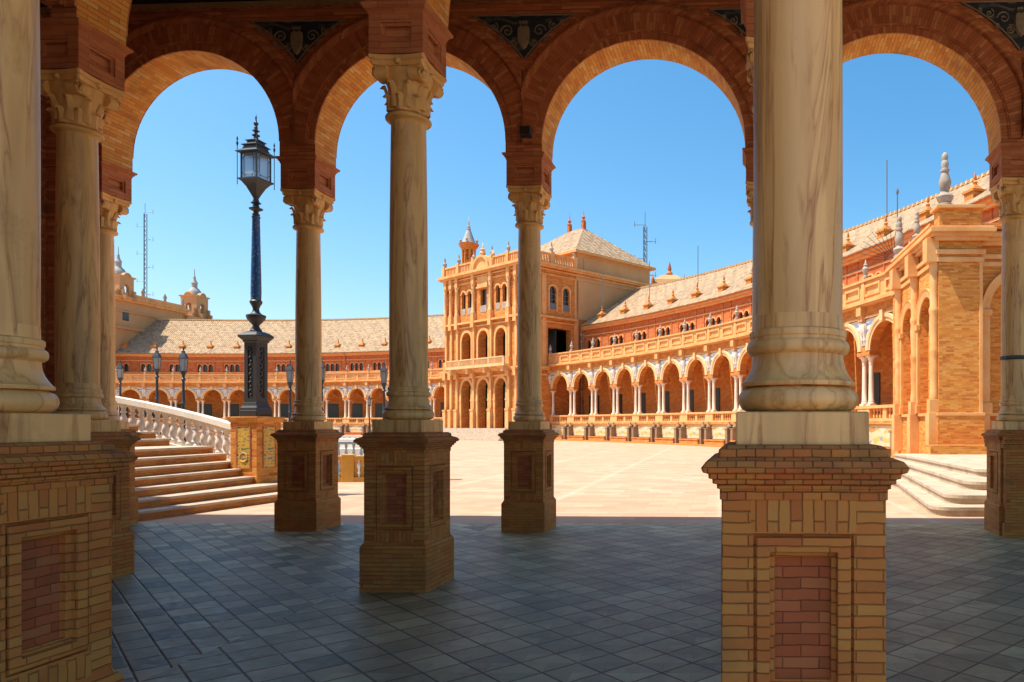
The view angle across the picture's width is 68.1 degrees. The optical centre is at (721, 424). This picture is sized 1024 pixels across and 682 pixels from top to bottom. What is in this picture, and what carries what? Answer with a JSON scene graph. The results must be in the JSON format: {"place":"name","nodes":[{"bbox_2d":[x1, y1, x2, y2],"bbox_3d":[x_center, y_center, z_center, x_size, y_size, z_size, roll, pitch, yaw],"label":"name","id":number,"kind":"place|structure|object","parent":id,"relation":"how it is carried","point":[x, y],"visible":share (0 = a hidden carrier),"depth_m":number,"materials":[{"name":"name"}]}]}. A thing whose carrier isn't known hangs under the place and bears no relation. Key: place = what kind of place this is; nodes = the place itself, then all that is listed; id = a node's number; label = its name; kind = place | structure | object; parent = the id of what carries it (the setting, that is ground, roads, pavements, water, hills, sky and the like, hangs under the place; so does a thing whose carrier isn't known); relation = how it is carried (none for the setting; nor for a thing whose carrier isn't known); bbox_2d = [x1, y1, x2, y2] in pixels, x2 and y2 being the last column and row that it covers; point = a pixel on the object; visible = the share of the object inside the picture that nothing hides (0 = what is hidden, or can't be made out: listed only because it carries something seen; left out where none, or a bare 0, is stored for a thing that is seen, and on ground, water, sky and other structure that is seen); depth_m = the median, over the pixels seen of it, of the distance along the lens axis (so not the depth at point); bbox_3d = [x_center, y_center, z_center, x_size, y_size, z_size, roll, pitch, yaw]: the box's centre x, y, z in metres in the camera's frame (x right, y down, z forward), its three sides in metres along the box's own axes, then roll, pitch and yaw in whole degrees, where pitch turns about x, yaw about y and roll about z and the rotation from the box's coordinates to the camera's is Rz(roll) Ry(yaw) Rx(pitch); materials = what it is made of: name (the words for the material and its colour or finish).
{"place":"outdoors","nodes":[
{"label":"outdoors","id":0,"kind":"place"},
{"bbox_2d":[116,360,124,415],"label":"street lamp","id":1,"kind":"object","parent":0,"point":[120,368],"visible":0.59,"depth_m":41.95,"materials":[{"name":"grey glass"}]},
{"bbox_2d":[137,214,152,294],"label":"radio mast","id":2,"kind":"object","parent":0,"point":[144,253],"visible":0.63,"depth_m":135.57,"materials":[{"name":"grey metal"}]},
{"bbox_2d":[152,348,161,434],"bbox_3d":[-26.440,-1.345,33.600,0.480,4.750,0.480,0,0,-11],"label":"street lamp","id":3,"kind":"object","parent":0,"point":[157,357],"visible":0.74,"depth_m":33.55,"materials":[{"name":"metal"}]},
{"bbox_2d":[178,345,188,442],"bbox_3d":[-23.333,-1.069,31.111,0.480,4.750,0.480,0,0,-11],"label":"street lamp","id":4,"kind":"object","parent":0,"point":[183,358],"visible":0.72,"depth_m":31.06,"materials":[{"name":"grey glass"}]},
{"bbox_2d":[115,314,444,435],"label":"arcaded wing","id":5,"kind":"structure","parent":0,"point":[355,353],"depth_m":111.97,"materials":[{"name":"orange brick"}]},
{"bbox_2d":[144,410,154,422],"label":"door","id":6,"kind":"structure","parent":5,"relation":"in","point":[145,413],"depth_m":112.27,"materials":[{"name":"black"}]},
{"bbox_2d":[172,404,181,408],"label":"door","id":7,"kind":"structure","parent":5,"relation":"in","point":[173,405],"depth_m":112.60,"materials":[{"name":"black wood"}]},
{"bbox_2d":[200,404,211,415],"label":"door","id":8,"kind":"structure","parent":5,"relation":"in","point":[207,407],"depth_m":112.82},
{"bbox_2d":[227,404,238,416],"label":"door","id":9,"kind":"structure","parent":5,"relation":"in","point":[234,408],"depth_m":112.85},
{"bbox_2d":[280,404,288,420],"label":"door","id":10,"kind":"structure","parent":5,"relation":"in","point":[284,408],"depth_m":112.35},
{"bbox_2d":[328,404,337,421],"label":"door","id":11,"kind":"structure","parent":5,"relation":"in","point":[332,408],"depth_m":111.18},
{"bbox_2d":[352,403,361,420],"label":"door","id":12,"kind":"structure","parent":5,"relation":"in","point":[356,408],"depth_m":110.18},
{"bbox_2d":[375,403,382,419],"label":"door","id":13,"kind":"structure","parent":5,"relation":"in","point":[378,406],"depth_m":109.08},
{"bbox_2d":[441,402,443,416],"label":"door","id":14,"kind":"structure","parent":5,"relation":"in","point":[442,403],"depth_m":104.60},
{"bbox_2d":[338,461,360,476],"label":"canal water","id":15,"kind":"structure","parent":0,"point":[358,467],"depth_m":27.49,"materials":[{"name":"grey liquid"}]},
{"bbox_2d":[338,438,363,455],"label":"balustrade","id":16,"kind":"structure","parent":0,"point":[349,449],"depth_m":34.61,"materials":[{"name":"white stone"}]},
{"bbox_2d":[114,53,988,319],"label":"sky","id":17,"kind":"structure","parent":0,"point":[655,144],"materials":[{"name":"blue"}]},
{"bbox_2d":[138,436,983,523],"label":"plaza paving","id":18,"kind":"structure","parent":0,"point":[611,482],"depth_m":17.69,"materials":[{"name":"beige stone"}]},
{"bbox_2d":[115,246,212,366],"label":"central palace","id":19,"kind":"structure","parent":18,"relation":"on","point":[135,314],"depth_m":116.27,"materials":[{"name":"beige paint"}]},
{"bbox_2d":[122,310,128,320],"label":"window","id":20,"kind":"structure","parent":19,"relation":"in","point":[125,316],"depth_m":113.34,"materials":[{"name":"grey glass"}]},
{"bbox_2d":[115,396,229,459],"bbox_3d":[-14.223,0.290,17.405,6.617,2.720,0.793,0,0,9],"label":"stone balustrade","id":21,"kind":"object","parent":18,"relation":"on","point":[219,425],"visible":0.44,"depth_m":17.35,"materials":[{"name":"white stone"}]},
{"bbox_2d":[144,430,223,439],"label":"stone parapet","id":22,"kind":"structure","parent":18,"relation":"on","point":[169,435],"depth_m":77.91,"materials":[{"name":"stone"}]},
{"bbox_2d":[129,425,276,520],"bbox_3d":[-14.707,0.825,14.630,10.585,1.650,5.360,0,0,0],"label":"stone stairway","id":23,"kind":"object","parent":18,"relation":"on","point":[170,481],"visible":0.42,"depth_m":14.52,"materials":[{"name":"stone"}]},
{"bbox_2d":[226,417,284,483],"bbox_3d":[-10.645,0.735,16.406,0.800,1.830,0.800,0,0,10],"label":"tiled pedestal","id":24,"kind":"object","parent":18,"relation":"on","point":[253,447],"visible":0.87,"depth_m":16.09,"materials":[{"name":"orange brick"}]},
{"bbox_2d":[235,115,275,416],"bbox_3d":[-10.645,-3.655,16.406,0.571,6.950,0.571,0,0,10],"label":"great lamp post","id":25,"kind":"object","parent":24,"relation":"on","point":[256,156],"visible":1,"depth_m":16.30,"materials":[{"name":"metal"}]},
{"bbox_2d":[192,441,362,461],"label":"stone parapet","id":26,"kind":"structure","parent":18,"relation":"on","point":[346,443],"depth_m":32.10,"materials":[{"name":"white stone"}]},
{"bbox_2d":[286,360,294,420],"bbox_3d":[-20.200,-0.725,33.600,0.480,4.750,0.480,0,0,-11],"label":"street lamp","id":27,"kind":"object","parent":18,"relation":"on","point":[290,370],"visible":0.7,"depth_m":33.54,"materials":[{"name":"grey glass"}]},
{"bbox_2d":[229,435,361,451],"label":"stone parapet","id":28,"kind":"structure","parent":18,"relation":"on","point":[349,436],"depth_m":43.86,"materials":[{"name":"white stone"}]},
{"bbox_2d":[338,454,363,481],"bbox_3d":[-10.750,1.255,20.700,5.416,0.790,0.360,0,0,-16],"label":"tiled balustrade","id":29,"kind":"object","parent":18,"relation":"on","point":[348,471],"visible":0.12,"depth_m":20.56,"materials":[{"name":"tile"}]},
{"bbox_2d":[368,393,370,431],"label":"street lamp","id":30,"kind":"object","parent":18,"relation":"on","point":[369,401],"visible":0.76,"depth_m":71.13,"materials":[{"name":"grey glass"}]},
{"bbox_2d":[380,362,387,419],"bbox_3d":[-16.122,-0.725,34.286,0.480,4.750,0.480,0,0,-11],"label":"street lamp","id":31,"kind":"object","parent":18,"relation":"on","point":[384,372],"visible":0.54,"depth_m":34.22,"materials":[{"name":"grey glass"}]},
{"bbox_2d":[443,428,507,440],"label":"pavilion steps","id":32,"kind":"structure","parent":18,"relation":"on","point":[483,434],"depth_m":76.44,"materials":[{"name":"stone"}]},
{"bbox_2d":[437,210,655,427],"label":"corner pavilion","id":33,"kind":"structure","parent":18,"relation":"on","point":[479,372],"depth_m":81.10,"materials":[{"name":"brick"}]},
{"bbox_2d":[462,295,465,315],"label":"window","id":34,"kind":"structure","parent":33,"relation":"in","point":[463,310],"depth_m":83.41,"materials":[{"name":"white glass"}]},
{"bbox_2d":[467,293,471,314],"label":"window","id":35,"kind":"structure","parent":33,"relation":"in","point":[468,309],"depth_m":82.62,"materials":[{"name":"white glass"}]},
{"bbox_2d":[480,289,486,312],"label":"window","id":36,"kind":"structure","parent":33,"relation":"in","point":[483,308],"depth_m":80.75,"materials":[{"name":"grey glass"}]},
{"bbox_2d":[496,288,499,309],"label":"window","id":37,"kind":"structure","parent":33,"relation":"in","point":[497,304],"depth_m":79.13,"materials":[{"name":"white glass"}]},
{"bbox_2d":[502,285,506,308],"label":"window","id":38,"kind":"structure","parent":33,"relation":"in","point":[504,303],"depth_m":78.24,"materials":[{"name":"white glass"}]},
{"bbox_2d":[550,286,555,309],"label":"window","id":39,"kind":"structure","parent":33,"relation":"in","point":[552,292],"depth_m":78.32,"materials":[{"name":"grey glass"}]},
{"bbox_2d":[563,289,568,311],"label":"window","id":40,"kind":"structure","parent":33,"relation":"in","point":[565,294],"depth_m":79.73,"materials":[{"name":"grey glass"}]},
{"bbox_2d":[634,221,655,276],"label":"radio mast","id":41,"kind":"object","parent":33,"relation":"on","point":[644,249],"visible":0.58,"depth_m":102.41,"materials":[{"name":"grey metal"}]},
{"bbox_2d":[547,160,999,457],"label":"arcaded wing","id":42,"kind":"structure","parent":18,"relation":"on","point":[668,363],"depth_m":62.05,"materials":[{"name":"orange brick"}]},
{"bbox_2d":[589,395,598,419],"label":"door","id":43,"kind":"structure","parent":42,"relation":"in","point":[594,395],"depth_m":79.65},
{"bbox_2d":[612,394,621,413],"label":"door","id":44,"kind":"structure","parent":42,"relation":"in","point":[620,395],"depth_m":76.37,"materials":[{"name":"black wood"}]},
{"bbox_2d":[637,393,645,420],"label":"door","id":45,"kind":"structure","parent":42,"relation":"in","point":[643,395],"depth_m":73.14,"materials":[{"name":"black wood"}]},
{"bbox_2d":[661,391,668,417],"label":"door","id":46,"kind":"structure","parent":42,"relation":"in","point":[666,392],"depth_m":69.98,"materials":[{"name":"black wood"}]},
{"bbox_2d":[650,261,684,284],"bbox_3d":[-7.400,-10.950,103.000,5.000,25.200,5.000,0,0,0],"label":"roof lantern","id":47,"kind":"object","parent":42,"relation":"on","point":[669,276],"visible":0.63,"depth_m":101.19,"materials":[{"name":"beige paint"}]},
{"bbox_2d":[682,390,693,416],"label":"door","id":48,"kind":"structure","parent":42,"relation":"in","point":[691,391],"depth_m":66.68,"materials":[{"name":"black wood"}]},
{"bbox_2d":[711,388,719,416],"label":"door","id":49,"kind":"structure","parent":42,"relation":"in","point":[717,389],"depth_m":63.35,"materials":[{"name":"black wood"}]},
{"bbox_2d":[867,373,879,413],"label":"door","id":50,"kind":"structure","parent":42,"relation":"in","point":[876,375],"depth_m":44.99,"materials":[{"name":"black wood"}]},
{"bbox_2d":[859,226,913,259],"bbox_3d":[7.337,-7.598,30.600,2.974,1.895,0.100,0,0,0],"label":"iron spike fan","id":51,"kind":"object","parent":42,"relation":"attached to","point":[884,248],"visible":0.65,"depth_m":30.59},
{"bbox_2d":[896,187,898,216],"bbox_3d":[7.600,-8.450,30.900,0.129,3.600,0.129,0,0,23],"label":"lightning pole","id":52,"kind":"object","parent":42,"relation":"attached to","point":[897,191],"visible":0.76,"depth_m":30.88,"materials":[{"name":"grey metal"}]},
{"bbox_2d":[891,454,986,516],"bbox_3d":[8.910,1.310,18.410,10.180,0.680,11.180,0,0,0],"label":"stone stairway","id":53,"kind":"object","parent":18,"relation":"on","point":[948,485],"visible":0.66,"depth_m":15.70,"materials":[{"name":"beige stone"}]},
{"bbox_2d":[885,152,1001,458],"bbox_3d":[11.145,-3.793,26.825,8.710,10.887,7.150,0,0,0],"label":"brick gatehouse","id":54,"kind":"object","parent":18,"relation":"on","point":[943,271],"visible":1,"depth_m":24.06,"materials":[{"name":"brick"}]},
{"bbox_2d":[112,523,1023,681],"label":"gallery floor","id":55,"kind":"structure","parent":0,"point":[559,602],"depth_m":6.42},
{"bbox_2d":[40,12,55,391],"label":"end wall","id":56,"kind":"structure","parent":55,"relation":"on","point":[48,158],"depth_m":11.33,"materials":[{"name":"brick"}]},
{"bbox_2d":[0,0,137,681],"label":"arcade column","id":57,"kind":"structure","parent":55,"relation":"on","point":[58,472],"depth_m":3.14,"materials":[{"name":"beige stone"}]},
{"bbox_2d":[40,17,140,577],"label":"arcade column","id":58,"kind":"structure","parent":55,"relation":"on","point":[82,75],"depth_m":7.54,"materials":[{"name":"beige stone"}]},
{"bbox_2d":[99,159,141,524],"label":"arcade column","id":59,"kind":"structure","parent":55,"relation":"on","point":[115,191],"depth_m":11.54,"materials":[{"name":"stone"}]},
{"bbox_2d":[270,155,344,530],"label":"arcade column","id":60,"kind":"structure","parent":55,"relation":"on","point":[307,437],"depth_m":11.25,"materials":[{"name":"beige stone"}]},
{"bbox_2d":[353,0,458,592],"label":"arcade column","id":61,"kind":"structure","parent":55,"relation":"on","point":[407,545],"depth_m":7.18,"materials":[{"name":"beige stone"}]},
{"bbox_2d":[40,0,450,45],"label":"brick arcade","id":62,"kind":"object","parent":61,"relation":"on","point":[110,18],"visible":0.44,"depth_m":7.58},
{"bbox_2d":[498,152,558,532],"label":"arcade column","id":63,"kind":"structure","parent":55,"relation":"on","point":[528,437],"depth_m":11.07,"materials":[{"name":"beige stone"}]},
{"bbox_2d":[98,0,1023,171],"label":"brick arcade","id":64,"kind":"object","parent":63,"relation":"on","point":[536,66],"visible":0.74,"depth_m":10.99,"materials":[{"name":"brick"}]},
{"bbox_2d":[40,0,268,6],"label":"gallery ceiling","id":65,"kind":"structure","parent":64,"relation":"on","point":[155,1],"depth_m":11.11,"materials":[{"name":"brown wood"}]},
{"bbox_2d":[40,0,507,13],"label":"gilded moulding","id":66,"kind":"object","parent":64,"relation":"attached to","point":[211,5],"visible":0.61,"depth_m":11.07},
{"bbox_2d":[519,126,531,136],"bbox_3d":[-2.953,-4.435,10.867,0.160,0.130,0.176,0,0,2],"label":"floodlight","id":67,"kind":"object","parent":64,"relation":"attached to","point":[525,131],"visible":1,"depth_m":10.78,"materials":[{"name":"metal"}]},
{"bbox_2d":[735,0,753,441],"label":"arcade column","id":68,"kind":"structure","parent":55,"relation":"on","point":[747,13],"depth_m":6.83,"materials":[{"name":"beige stone"}]},
{"bbox_2d":[742,148,753,359],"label":"arcade column","id":69,"kind":"structure","parent":55,"relation":"on","point":[747,155],"depth_m":10.88,"materials":[{"name":"beige stone"}]},
{"bbox_2d":[701,0,909,681],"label":"arcade column","id":70,"kind":"structure","parent":55,"relation":"on","point":[804,475],"depth_m":2.72,"materials":[{"name":"beige stone"}]},
{"bbox_2d":[981,142,1023,535],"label":"arcade column","id":71,"kind":"structure","parent":55,"relation":"on","point":[1005,161],"depth_m":10.74,"materials":[{"name":"beige stone"}]},
{"bbox_2d":[1000,355,1023,360],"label":"iron railing","id":72,"kind":"object","parent":71,"relation":"attached to","point":[1011,357],"visible":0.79,"depth_m":10.72,"materials":[{"name":"black metal"}]},
{"bbox_2d":[983,436,1023,536],"bbox_3d":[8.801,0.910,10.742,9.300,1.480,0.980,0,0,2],"label":"pedestal","id":73,"kind":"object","parent":55,"relation":"on","point":[1013,479],"depth_m":10.49,"materials":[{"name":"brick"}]},
{"bbox_3d":[-18.353,1.547,32.941,0.800,0.294,0.800,0,0,-11],"label":"lamp plinth","id":74,"kind":"object","parent":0,"visible":0},
{"bbox_2d":[322,361,325,410],"bbox_3d":[-18.353,-0.801,32.941,0.480,4.750,0.480,0,0,-11],"label":"street lamp","id":75,"kind":"object","parent":74,"relation":"on","point":[323,372],"visible":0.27,"depth_m":32.92,"materials":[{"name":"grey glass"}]}
]}

